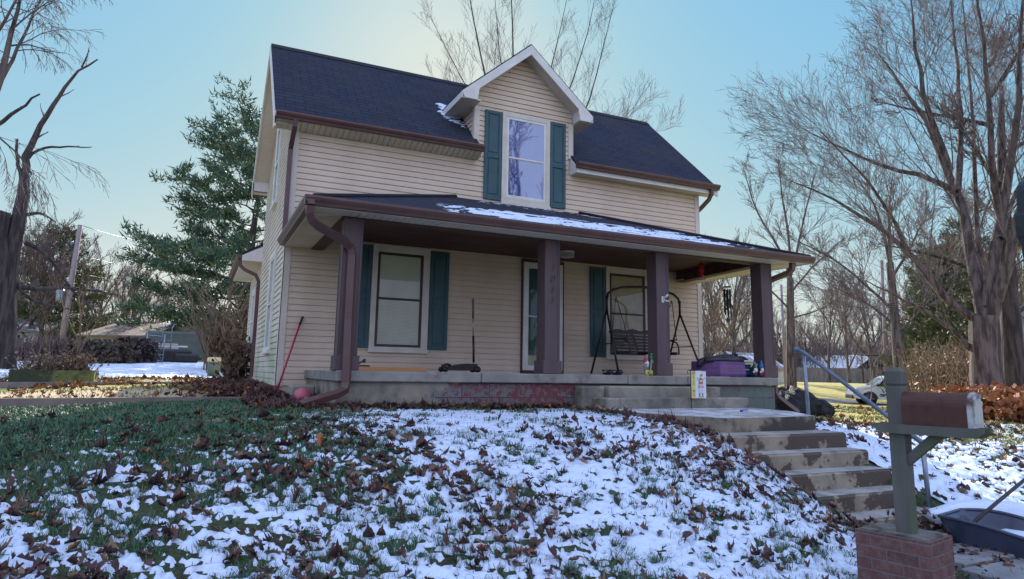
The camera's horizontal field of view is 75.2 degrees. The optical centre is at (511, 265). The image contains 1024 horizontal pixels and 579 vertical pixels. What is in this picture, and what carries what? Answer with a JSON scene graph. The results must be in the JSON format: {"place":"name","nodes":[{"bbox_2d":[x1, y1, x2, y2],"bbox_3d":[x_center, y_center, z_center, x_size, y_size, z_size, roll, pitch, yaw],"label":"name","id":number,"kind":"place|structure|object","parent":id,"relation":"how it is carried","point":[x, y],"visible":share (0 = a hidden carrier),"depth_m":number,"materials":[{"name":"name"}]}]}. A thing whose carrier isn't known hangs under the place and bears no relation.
{"place":"outdoors","nodes":[
{"label":"outdoors","id":0,"kind":"place"},
{"bbox_2d":[0,361,1023,578],"bbox_3d":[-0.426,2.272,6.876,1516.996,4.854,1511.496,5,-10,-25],"label":"ground","id":1,"kind":"structure","parent":0,"point":[828,390],"depth_m":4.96,"materials":[{"name":"plant"}]},
{"bbox_2d":[6,196,71,330],"bbox_3d":[-27.262,0.757,37.583,4.238,9.172,3.467,6,-10,-27],"label":"bare tree","id":2,"kind":"object","parent":1,"relation":"on","point":[28,254],"visible":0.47,"depth_m":37.67,"materials":[{"name":"brown plant"}]},
{"bbox_2d":[17,222,63,346],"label":"bare tree","id":3,"kind":"object","parent":1,"relation":"on","point":[31,321],"visible":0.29,"depth_m":40.65,"materials":[{"name":"brown plant"}]},
{"bbox_2d":[17,332,78,360],"bbox_3d":[-18.861,3.139,25.764,2.582,1.284,4.818,-8,-13,43],"label":"tangled hedge","id":4,"kind":"object","parent":1,"relation":"on","point":[23,351],"visible":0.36,"depth_m":25.80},
{"bbox_2d":[17,315,78,350],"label":"neighbour house","id":5,"kind":"structure","parent":1,"relation":"on","point":[26,330],"depth_m":40.60,"materials":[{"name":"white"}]},
{"bbox_2d":[8,369,98,381],"bbox_3d":[-9.507,2.329,13.841,1.460,0.330,0.700,5,-10,-25],"label":"timber planter","id":6,"kind":"object","parent":1,"relation":"on","point":[36,376],"visible":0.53,"depth_m":13.52,"materials":[{"name":"wood"}]},
{"bbox_2d":[4,348,110,378],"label":"dry planter plants","id":7,"kind":"object","parent":6,"relation":"in","point":[82,364],"visible":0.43,"depth_m":13.78,"materials":[{"name":"plant"}]},
{"bbox_2d":[31,305,103,369],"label":"tall dry stalks","id":8,"kind":"object","parent":6,"relation":"in","point":[46,350],"visible":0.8,"depth_m":13.86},
{"bbox_2d":[55,233,119,358],"bbox_3d":[-9.131,1.039,14.466,0.785,3.513,1.281,-3,-10,24],"label":"sapling","id":9,"kind":"object","parent":6,"relation":"in","point":[83,296],"visible":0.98,"depth_m":14.27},
{"bbox_2d":[0,0,112,237],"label":"drooping tree","id":10,"kind":"object","parent":1,"relation":"on","point":[5,66],"visible":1,"depth_m":16.66,"materials":[{"name":"brown plant"}]},
{"bbox_2d":[21,209,97,346],"bbox_3d":[-27.236,0.845,39.112,4.930,9.376,4.425,-6,-11,35],"label":"bare tree","id":11,"kind":"object","parent":1,"relation":"on","point":[43,319],"visible":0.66,"depth_m":39.81,"materials":[{"name":"brown plant"}]},
{"bbox_2d":[0,47,119,368],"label":"dead tree","id":12,"kind":"object","parent":1,"relation":"on","point":[12,227],"visible":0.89,"depth_m":19.33,"materials":[{"name":"brown plant"}]},
{"bbox_2d":[17,220,118,340],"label":"bare tree","id":13,"kind":"object","parent":1,"relation":"on","point":[23,312],"visible":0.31,"depth_m":42.68,"materials":[{"name":"brown plant"}]},
{"bbox_2d":[55,225,82,342],"bbox_3d":[-23.507,1.409,34.995,0.384,7.370,0.796,-7,-12,41],"label":"utility pole","id":14,"kind":"object","parent":1,"relation":"on","point":[64,326],"visible":0.73,"depth_m":35.07,"materials":[{"name":"brown wood"}]},
{"bbox_2d":[0,382,184,387],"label":"path edging","id":15,"kind":"object","parent":1,"relation":"on","point":[14,384],"visible":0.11,"depth_m":12.66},
{"bbox_2d":[59,336,140,363],"bbox_3d":[-15.549,3.255,25.107,1.602,1.141,2.665,-5,-11,34],"label":"clipped hedge","id":16,"kind":"object","parent":1,"relation":"on","point":[119,351],"visible":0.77,"depth_m":24.85,"materials":[{"name":"brown plant"}]},
{"bbox_2d":[52,310,164,326],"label":"brushwood","id":17,"kind":"object","parent":1,"relation":"on","point":[108,323],"depth_m":50.69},
{"bbox_2d":[95,259,141,323],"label":"bare tree","id":18,"kind":"object","parent":1,"relation":"on","point":[120,292],"visible":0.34,"depth_m":55.43,"materials":[{"name":"brown plant"}]},
{"bbox_2d":[81,236,160,328],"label":"bare tree","id":19,"kind":"object","parent":1,"relation":"on","point":[124,269],"visible":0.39,"depth_m":49.36,"materials":[{"name":"brown plant"}]},
{"bbox_2d":[76,323,179,340],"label":"neighbour garage","id":20,"kind":"structure","parent":1,"relation":"on","point":[111,332],"depth_m":39.17,"materials":[{"name":"beige"}]},
{"bbox_2d":[102,247,162,325],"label":"bare tree","id":21,"kind":"object","parent":1,"relation":"on","point":[146,292],"visible":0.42,"depth_m":41.73,"materials":[{"name":"brown plant"}]},
{"bbox_2d":[0,396,272,406],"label":"timber edging","id":22,"kind":"object","parent":1,"relation":"on","point":[19,402],"depth_m":8.53,"materials":[{"name":"wood"}]},
{"bbox_2d":[115,335,161,362],"bbox_3d":[-15.105,3.448,26.776,1.806,1.255,1.222,5,-10,-25],"label":"vine covered fence","id":23,"kind":"object","parent":1,"relation":"on","point":[147,347],"visible":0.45,"depth_m":26.69,"materials":[{"name":"brown plant"}]},
{"bbox_2d":[146,332,165,362],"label":"farm gate","id":24,"kind":"structure","parent":1,"relation":"on","point":[164,336],"depth_m":27.67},
{"bbox_2d":[151,276,188,319],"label":"bare tree","id":25,"kind":"object","parent":1,"relation":"on","point":[165,299],"visible":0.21,"depth_m":60.84,"materials":[{"name":"brown plant"}]},
{"bbox_2d":[158,343,187,348],"bbox_3d":[-15.520,3.934,30.040,1.500,0.820,0.720,5,-10,-25],"label":"folding table","id":26,"kind":"object","parent":1,"relation":"on","point":[167,346],"visible":0.31,"depth_m":29.84,"materials":[{"name":"white paint"}]},
{"bbox_2d":[145,330,204,359],"bbox_3d":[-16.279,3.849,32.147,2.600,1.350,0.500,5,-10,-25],"label":"covered trailer","id":27,"kind":"object","parent":1,"relation":"on","point":[190,340],"visible":0.52,"depth_m":32.10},
{"bbox_2d":[155,349,198,362],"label":"dark crates","id":28,"kind":"object","parent":1,"relation":"on","point":[180,355],"visible":0.71,"depth_m":28.93,"materials":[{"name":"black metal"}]},
{"bbox_2d":[100,74,266,340],"bbox_3d":[-15.826,-2.585,41.328,16.257,17.539,15.076,5,-10,-25],"label":"pine tree","id":29,"kind":"object","parent":1,"relation":"on","point":[240,239],"visible":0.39,"depth_m":38.09,"materials":[{"name":"green plant"}]},
{"bbox_2d":[155,261,212,319],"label":"bare tree","id":30,"kind":"object","parent":1,"relation":"on","point":[180,288],"visible":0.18,"depth_m":61.81,"materials":[{"name":"brown plant"}]},
{"bbox_2d":[159,317,238,360],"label":"garage","id":31,"kind":"structure","parent":1,"relation":"on","point":[184,329],"depth_m":41.81,"materials":[{"name":"beige"}]},
{"bbox_2d":[149,252,250,371],"bbox_3d":[-11.037,1.918,24.426,4.366,4.066,4.557,5,-10,-25],"label":"bare shrub","id":32,"kind":"object","parent":1,"relation":"on","point":[214,335],"visible":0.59,"depth_m":23.98,"materials":[{"name":"plant"}]},
{"bbox_2d":[207,357,220,376],"bbox_3d":[-8.503,2.879,18.939,0.370,0.540,0.416,5,-10,-25],"label":"utility bin","id":33,"kind":"object","parent":1,"relation":"on","point":[211,367],"visible":0.77,"depth_m":18.83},
{"bbox_2d":[200,299,248,373],"bbox_3d":[-9.217,2.492,23.367,2.825,2.870,2.606,-4,-10,28],"label":"twiggy shrub","id":34,"kind":"object","parent":1,"relation":"on","point":[231,334],"visible":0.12,"depth_m":22.87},
{"bbox_2d":[210,327,251,379],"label":"dead stalks","id":35,"kind":"object","parent":1,"relation":"on","point":[237,364],"visible":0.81,"depth_m":15.27,"materials":[{"name":"brown plant"}]},
{"bbox_2d":[277,316,303,386],"bbox_3d":[-3.529,1.405,10.529,0.104,1.276,0.660,-2,-10,17],"label":"long handled tool","id":36,"kind":"object","parent":1,"relation":"on","point":[291,348],"visible":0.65,"depth_m":10.59,"materials":[{"name":"red metal"}]},
{"bbox_2d":[288,384,314,395],"bbox_3d":[-3.038,1.845,9.586,0.340,0.265,0.350,5,-10,-25],"label":"concrete block","id":37,"kind":"object","parent":1,"relation":"on","point":[292,388],"depth_m":9.47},
{"bbox_2d":[293,388,310,399],"bbox_3d":[-2.824,1.758,8.947,0.230,0.230,0.230,5,-10,-25],"label":"playground ball","id":38,"kind":"object","parent":1,"relation":"on","point":[299,393],"visible":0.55,"depth_m":8.87,"materials":[{"name":"pink rubber"}]},
{"bbox_2d":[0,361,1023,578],"bbox_3d":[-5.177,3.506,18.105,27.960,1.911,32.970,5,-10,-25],"label":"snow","id":39,"kind":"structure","parent":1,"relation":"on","point":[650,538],"depth_m":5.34,"materials":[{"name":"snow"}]},
{"bbox_2d":[0,373,1023,578],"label":"fallen leaves","id":40,"kind":"object","parent":1,"relation":"on","point":[255,393],"visible":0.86,"depth_m":5.70,"materials":[{"name":"brown plant"}]},
{"bbox_2d":[229,43,815,412],"bbox_3d":[-0.979,-0.454,15.206,9.628,7.462,11.870,5,-10,-25],"label":"farmhouse","id":41,"kind":"object","parent":1,"relation":"on","point":[531,204],"visible":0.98,"depth_m":12.02,"materials":[{"name":"wood"}]},
{"bbox_2d":[261,249,277,353],"bbox_3d":[-4.517,0.688,12.386,0.075,1.890,0.920,5,-10,-25],"label":"window","id":42,"kind":"structure","parent":41,"relation":"in","point":[273,258],"depth_m":12.43,"materials":[{"name":"glass"}]},
{"bbox_2d":[270,128,282,211],"bbox_3d":[-4.744,-2.060,13.426,0.075,1.800,0.820,5,-10,-25],"label":"window","id":43,"kind":"structure","parent":41,"relation":"in","point":[279,131],"depth_m":13.45,"materials":[{"name":"white paint"}]},
{"bbox_2d":[358,367,426,371],"bbox_3d":[-1.777,1.484,9.558,1.060,0.055,0.270,5,-10,-25],"label":"plank","id":44,"kind":"object","parent":41,"relation":"on","point":[391,369],"visible":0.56,"depth_m":9.44,"materials":[{"name":"yellow wood"}]},
{"bbox_2d":[367,243,430,353],"bbox_3d":[-1.959,0.579,11.675,1.060,1.885,0.075,5,-10,-25],"label":"window","id":45,"kind":"structure","parent":41,"relation":"in","point":[400,281],"depth_m":11.68,"materials":[{"name":"white glass"}]},
{"bbox_2d":[438,299,480,371],"bbox_3d":[-0.855,1.146,11.039,0.649,1.222,0.265,5,-10,-25],"label":"trolley jack","id":46,"kind":"object","parent":41,"relation":"on","point":[445,367],"visible":1,"depth_m":10.94,"materials":[{"name":"black metal"}]},
{"bbox_2d":[500,111,550,209],"bbox_3d":[0.283,-2.069,13.144,1.074,1.887,0.075,5,-10,-25],"label":"window","id":47,"kind":"structure","parent":41,"relation":"in","point":[525,160],"depth_m":13.16,"materials":[{"name":"glass"}]},
{"bbox_2d":[520,258,563,373],"bbox_3d":[0.598,0.967,12.824,0.920,2.188,0.082,5,-10,-25],"label":"front door","id":48,"kind":"structure","parent":41,"relation":"in","point":[528,340],"depth_m":12.73,"materials":[{"name":"white paint"}]},
{"bbox_2d":[605,266,647,360],"bbox_3d":[2.377,0.980,13.669,1.067,1.895,0.075,5,-10,-25],"label":"window","id":49,"kind":"structure","parent":41,"relation":"in","point":[632,302],"depth_m":13.70,"materials":[{"name":"white glass"}]},
{"bbox_2d":[590,286,697,373],"bbox_3d":[2.530,1.220,12.686,1.937,1.692,1.074,5,-10,-25],"label":"porch swing","id":50,"kind":"object","parent":41,"relation":"on","point":[638,340],"visible":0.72,"depth_m":12.72,"materials":[{"name":"black metal"}]},
{"bbox_2d":[643,353,653,375],"bbox_3d":[2.201,1.579,10.659,0.207,0.359,0.106,5,-10,-25],"label":"gnome statue","id":51,"kind":"object","parent":41,"relation":"on","point":[647,372],"visible":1,"depth_m":10.62,"materials":[{"name":"multicoloured ceramic"}]},
{"bbox_2d":[697,263,705,280],"bbox_3d":[3.585,0.068,12.614,0.170,0.420,0.170,5,-10,-25],"label":"hanging feeder","id":52,"kind":"object","parent":41,"relation":"hanging from","point":[701,271],"visible":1,"depth_m":12.57,"materials":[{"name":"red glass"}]},
{"bbox_2d":[691,354,745,376],"bbox_3d":[3.545,1.721,11.540,0.893,0.397,0.578,5,-10,-25],"label":"purple box","id":53,"kind":"object","parent":41,"relation":"on","point":[724,365],"visible":0.97,"depth_m":11.31,"materials":[{"name":"plastic"}]},
{"bbox_2d":[723,274,731,322],"bbox_3d":[4.259,0.647,13.147,0.180,0.968,0.180,5,-10,-25],"label":"wind chime","id":54,"kind":"object","parent":41,"relation":"hanging from","point":[727,299],"visible":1,"depth_m":13.11,"materials":[{"name":"black metal"}]},
{"bbox_2d":[752,360,758,376],"bbox_3d":[4.218,1.781,11.545,0.115,0.307,0.112,5,-10,-25],"label":"garden gnome","id":55,"kind":"object","parent":41,"relation":"on","point":[754,371],"visible":1,"depth_m":11.52,"materials":[{"name":"multicoloured plastic"}]},
{"bbox_2d":[759,360,763,377],"bbox_3d":[4.334,1.781,11.533,0.115,0.307,0.112,5,-10,-25],"label":"garden gnome","id":56,"kind":"object","parent":41,"relation":"on","point":[761,372],"visible":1,"depth_m":11.51,"materials":[{"name":"ceramic"}]},
{"bbox_2d":[411,0,685,131],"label":"slender tree","id":57,"kind":"object","parent":1,"relation":"on","point":[512,47],"visible":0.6,"depth_m":25.48,"materials":[{"name":"brown plant"}]},
{"bbox_2d":[703,313,721,355],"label":"bare tree","id":58,"kind":"object","parent":1,"relation":"on","point":[711,338],"visible":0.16,"depth_m":91.29,"materials":[{"name":"brown plant"}]},
{"bbox_2d":[701,280,751,356],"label":"bare tree","id":59,"kind":"object","parent":1,"relation":"on","point":[717,306],"visible":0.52,"depth_m":42.03,"materials":[{"name":"brown plant"}]},
{"bbox_2d":[708,297,750,351],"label":"bare tree","id":60,"kind":"object","parent":1,"relation":"on","point":[737,331],"visible":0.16,"depth_m":90.91,"materials":[{"name":"brown plant"}]},
{"bbox_2d":[707,276,752,352],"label":"bare tree","id":61,"kind":"object","parent":1,"relation":"on","point":[746,328],"visible":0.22,"depth_m":66.00,"materials":[{"name":"brown plant"}]},
{"bbox_2d":[702,227,777,353],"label":"bare tree","id":62,"kind":"object","parent":1,"relation":"on","point":[743,285],"visible":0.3,"depth_m":54.71,"materials":[{"name":"brown plant"}]},
{"bbox_2d":[702,231,781,353],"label":"bare tree","id":63,"kind":"object","parent":1,"relation":"on","point":[714,348],"visible":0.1,"depth_m":58.78,"materials":[{"name":"brown plant"}]},
{"bbox_2d":[706,351,783,382],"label":"gabled house","id":64,"kind":"structure","parent":1,"relation":"on","point":[749,356],"depth_m":59.92,"materials":[{"name":"white"}]},
{"bbox_2d":[748,304,799,364],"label":"bare tree","id":65,"kind":"object","parent":1,"relation":"on","point":[778,332],"visible":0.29,"depth_m":89.75,"materials":[{"name":"brown plant"}]},
{"bbox_2d":[747,306,810,349],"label":"bare tree","id":66,"kind":"object","parent":1,"relation":"on","point":[779,328],"visible":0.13,"depth_m":99.83,"materials":[{"name":"brown plant"}]},
{"bbox_2d":[613,408,946,533],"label":"garden steps","id":67,"kind":"structure","parent":1,"relation":"on","point":[827,466],"depth_m":7.38,"materials":[{"name":"concrete"}]},
{"bbox_2d":[687,370,705,408],"bbox_3d":[2.766,1.841,9.938,0.360,0.579,0.030,5,-10,-25],"label":"garden flag","id":68,"kind":"object","parent":67,"relation":"on","point":[698,382],"visible":1,"depth_m":9.96,"materials":[{"name":"white fabric"}]},
{"bbox_2d":[780,285,785,387],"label":"utility pole","id":69,"kind":"object","parent":1,"relation":"on","point":[783,337],"visible":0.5,"depth_m":50.67,"materials":[{"name":"brown wood"}]},
{"bbox_2d":[735,144,871,388],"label":"bare tree","id":70,"kind":"object","parent":1,"relation":"on","point":[791,376],"visible":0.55,"depth_m":40.69,"materials":[{"name":"brown plant"}]},
{"bbox_2d":[775,386,835,416],"bbox_3d":[5.708,2.823,13.420,1.849,0.803,1.126,5,-10,-25],"label":"tarp heap","id":71,"kind":"object","parent":1,"relation":"on","point":[794,396],"visible":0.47,"depth_m":13.09,"materials":[{"name":"plastic"}]},
{"bbox_2d":[795,303,825,357],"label":"bare tree","id":72,"kind":"object","parent":1,"relation":"on","point":[800,331],"visible":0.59,"depth_m":96.09,"materials":[{"name":"brown plant"}]},
{"bbox_2d":[774,258,863,382],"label":"bare tree","id":73,"kind":"object","parent":1,"relation":"on","point":[829,355],"visible":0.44,"depth_m":70.40,"materials":[{"name":"brown plant"}]},
{"bbox_2d":[806,319,832,351],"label":"bare tree","id":74,"kind":"object","parent":1,"relation":"on","point":[818,334],"visible":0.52,"depth_m":97.13,"materials":[{"name":"brown plant"}]},
{"bbox_2d":[703,331,945,382],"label":"brushwood","id":75,"kind":"object","parent":1,"relation":"on","point":[836,352],"visible":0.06,"depth_m":91.87,"materials":[{"name":"plant"}]},
{"bbox_2d":[783,367,880,383],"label":"board fence","id":76,"kind":"object","parent":1,"relation":"on","point":[814,374],"visible":0.34,"depth_m":83.08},
{"bbox_2d":[812,307,859,350],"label":"bare tree","id":77,"kind":"object","parent":1,"relation":"on","point":[834,332],"visible":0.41,"depth_m":102.96,"materials":[{"name":"brown plant"}]},
{"bbox_2d":[798,355,880,368],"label":"metal shed","id":78,"kind":"structure","parent":1,"relation":"on","point":[839,363],"depth_m":89.47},
{"bbox_2d":[822,273,876,382],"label":"bare tree","id":79,"kind":"object","parent":1,"relation":"on","point":[847,344],"visible":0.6,"depth_m":62.20,"materials":[{"name":"brown plant"}]},
{"bbox_2d":[793,347,931,508],"bbox_3d":[4.117,1.794,7.866,0.220,1.727,1.944,4,-10,-17],"label":"handrail","id":80,"kind":"object","parent":1,"relation":"on","point":[805,354],"visible":0.79,"depth_m":7.93,"materials":[{"name":"metal"}]},
{"bbox_2d":[838,266,891,379],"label":"bare tree","id":81,"kind":"object","parent":1,"relation":"on","point":[870,347],"visible":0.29,"depth_m":78.88,"materials":[{"name":"brown plant"}]},
{"bbox_2d":[845,376,886,404],"bbox_3d":[22.054,7.221,38.559,4.680,1.730,2.280,-1,-9,14],"label":"parked car","id":82,"kind":"object","parent":1,"relation":"on","point":[877,392],"visible":0.4,"depth_m":38.08,"materials":[{"name":"paint"}]},
{"bbox_2d":[843,292,889,349],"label":"bare tree","id":83,"kind":"object","parent":1,"relation":"on","point":[867,323],"visible":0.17,"depth_m":92.23,"materials":[{"name":"brown plant"}]},
{"bbox_2d":[718,0,1023,387],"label":"maple tree","id":84,"kind":"object","parent":1,"relation":"on","point":[988,294],"visible":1,"depth_m":18.50,"materials":[{"name":"brown plant"}]},
{"bbox_2d":[860,354,889,383],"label":"swing set","id":85,"kind":"object","parent":1,"relation":"on","point":[861,355],"visible":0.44,"depth_m":61.14,"materials":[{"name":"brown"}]},
{"bbox_2d":[779,146,983,366],"bbox_3d":[17.735,0.380,31.968,8.153,13.099,5.163,-6,-12,39],"label":"bare tree","id":86,"kind":"object","parent":1,"relation":"on","point":[896,329],"visible":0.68,"depth_m":31.82,"materials":[{"name":"brown plant"}]},
{"bbox_2d":[880,260,888,370],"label":"utility pole","id":87,"kind":"object","parent":1,"relation":"on","point":[885,349],"visible":0.44,"depth_m":43.57,"materials":[{"name":"brown wood"}]},
{"bbox_2d":[867,300,905,353],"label":"bare tree","id":88,"kind":"object","parent":1,"relation":"on","point":[879,328],"visible":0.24,"depth_m":86.34,"materials":[{"name":"brown plant"}]},
{"bbox_2d":[855,522,955,578],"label":"brick planter","id":89,"kind":"object","parent":1,"relation":"on","point":[884,550],"visible":0.89,"depth_m":4.49,"materials":[{"name":"brick"}]},
{"bbox_2d":[871,367,992,533],"bbox_3d":[2.848,1.269,4.521,0.182,1.145,0.690,8,-11,-36],"label":"mailbox post","id":90,"kind":"object","parent":89,"relation":"on","point":[905,457],"visible":0.95,"depth_m":4.60,"materials":[{"name":"wood"}]},
{"bbox_2d":[901,391,983,428],"bbox_3d":[2.911,0.965,4.492,0.184,0.227,0.456,8,-11,-36],"label":"mailbox","id":91,"kind":"object","parent":90,"relation":"on","point":[956,410],"visible":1,"depth_m":4.42,"materials":[{"name":"metal"}]},
{"bbox_2d":[966,392,983,428],"bbox_3d":[3.025,0.942,4.342,0.184,0.227,0.036,8,-11,-36],"label":"mailbox door","id":92,"kind":"structure","parent":91,"relation":"in","point":[973,405],"depth_m":4.30,"materials":[{"name":"metal"}]},
{"bbox_2d":[874,240,968,376],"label":"pine tree","id":93,"kind":"object","parent":1,"relation":"on","point":[913,326],"visible":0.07,"depth_m":40.91,"materials":[{"name":"green plant"}]},
{"bbox_2d":[879,247,974,396],"bbox_3d":[21.927,3.045,33.182,6.127,8.430,7.514,5,-10,-25],"label":"pine tree","id":94,"kind":"object","parent":1,"relation":"on","point":[933,324],"visible":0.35,"depth_m":33.26,"materials":[{"name":"green plant"}]},
{"bbox_2d":[887,253,968,350],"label":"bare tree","id":95,"kind":"object","parent":1,"relation":"on","point":[898,294],"visible":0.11,"depth_m":43.09,"materials":[{"name":"brown plant"}]},
{"bbox_2d":[866,7,1023,389],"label":"dark trunk tree","id":96,"kind":"object","parent":1,"relation":"on","point":[1012,338],"visible":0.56,"depth_m":20.00,"materials":[{"name":"brown plant"}]},
{"bbox_2d":[867,329,1023,405],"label":"thicket","id":97,"kind":"object","parent":1,"relation":"on","point":[945,371],"visible":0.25,"depth_m":25.38,"materials":[{"name":"beige plant"}]},
{"bbox_2d":[931,235,970,354],"bbox_3d":[24.800,3.189,36.603,3.111,9.836,5.525,-2,-10,18],"label":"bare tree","id":98,"kind":"object","parent":1,"relation":"on","point":[955,240],"visible":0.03,"depth_m":37.10,"materials":[{"name":"brown plant"}]},
{"bbox_2d":[912,380,1023,423],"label":"leaf hedge","id":99,"kind":"object","parent":1,"relation":"on","point":[1002,402],"visible":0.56,"depth_m":14.88,"materials":[{"name":"orange plant"}]},
{"bbox_2d":[921,216,1020,348],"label":"pine tree","id":100,"kind":"object","parent":1,"relation":"on","point":[951,231],"visible":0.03,"depth_m":45.72,"materials":[{"name":"green plant"}]},
{"bbox_2d":[923,499,1023,525],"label":"snowy roll","id":101,"kind":"object","parent":1,"relation":"on","point":[1016,508],"visible":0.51,"depth_m":6.48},
{"bbox_2d":[927,185,1023,272],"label":"bare tree","id":102,"kind":"object","parent":1,"relation":"on","point":[982,227],"visible":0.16,"depth_m":42.90,"materials":[{"name":"brown plant"}]},
{"bbox_2d":[965,244,1023,320],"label":"bare tree","id":103,"kind":"object","parent":1,"relation":"on","point":[1018,258],"visible":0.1,"depth_m":36.06,"materials":[{"name":"brown plant"}]},
{"bbox_2d":[0,0,1023,353],"label":"sky","id":104,"kind":"structure","parent":0,"point":[155,67],"materials":[{"name":"blue"}]},
{"bbox_2d":[820,398,886,405],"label":"driveway","id":105,"kind":"structure","parent":0,"point":[830,400],"depth_m":40.34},
{"bbox_2d":[953,543,1023,578],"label":"sidewalk","id":106,"kind":"structure","parent":0,"point":[996,569],"depth_m":5.32,"materials":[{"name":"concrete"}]},
{"bbox_2d":[937,478,1023,558],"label":"plastic tub","id":107,"kind":"object","parent":106,"relation":"on","point":[979,527],"visible":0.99,"depth_m":5.94,"materials":[{"name":"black plastic"}]},
{"bbox_2d":[1001,529,1023,536],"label":"snow heap","id":108,"kind":"object","parent":107,"relation":"in","point":[1018,532],"visible":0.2,"depth_m":5.95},
{"bbox_2d":[1015,180,1023,258],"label":"vehicle mirror","id":109,"kind":"object","parent":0,"point":[1019,218],"visible":1,"depth_m":2.11,"materials":[{"name":"black plastic"}]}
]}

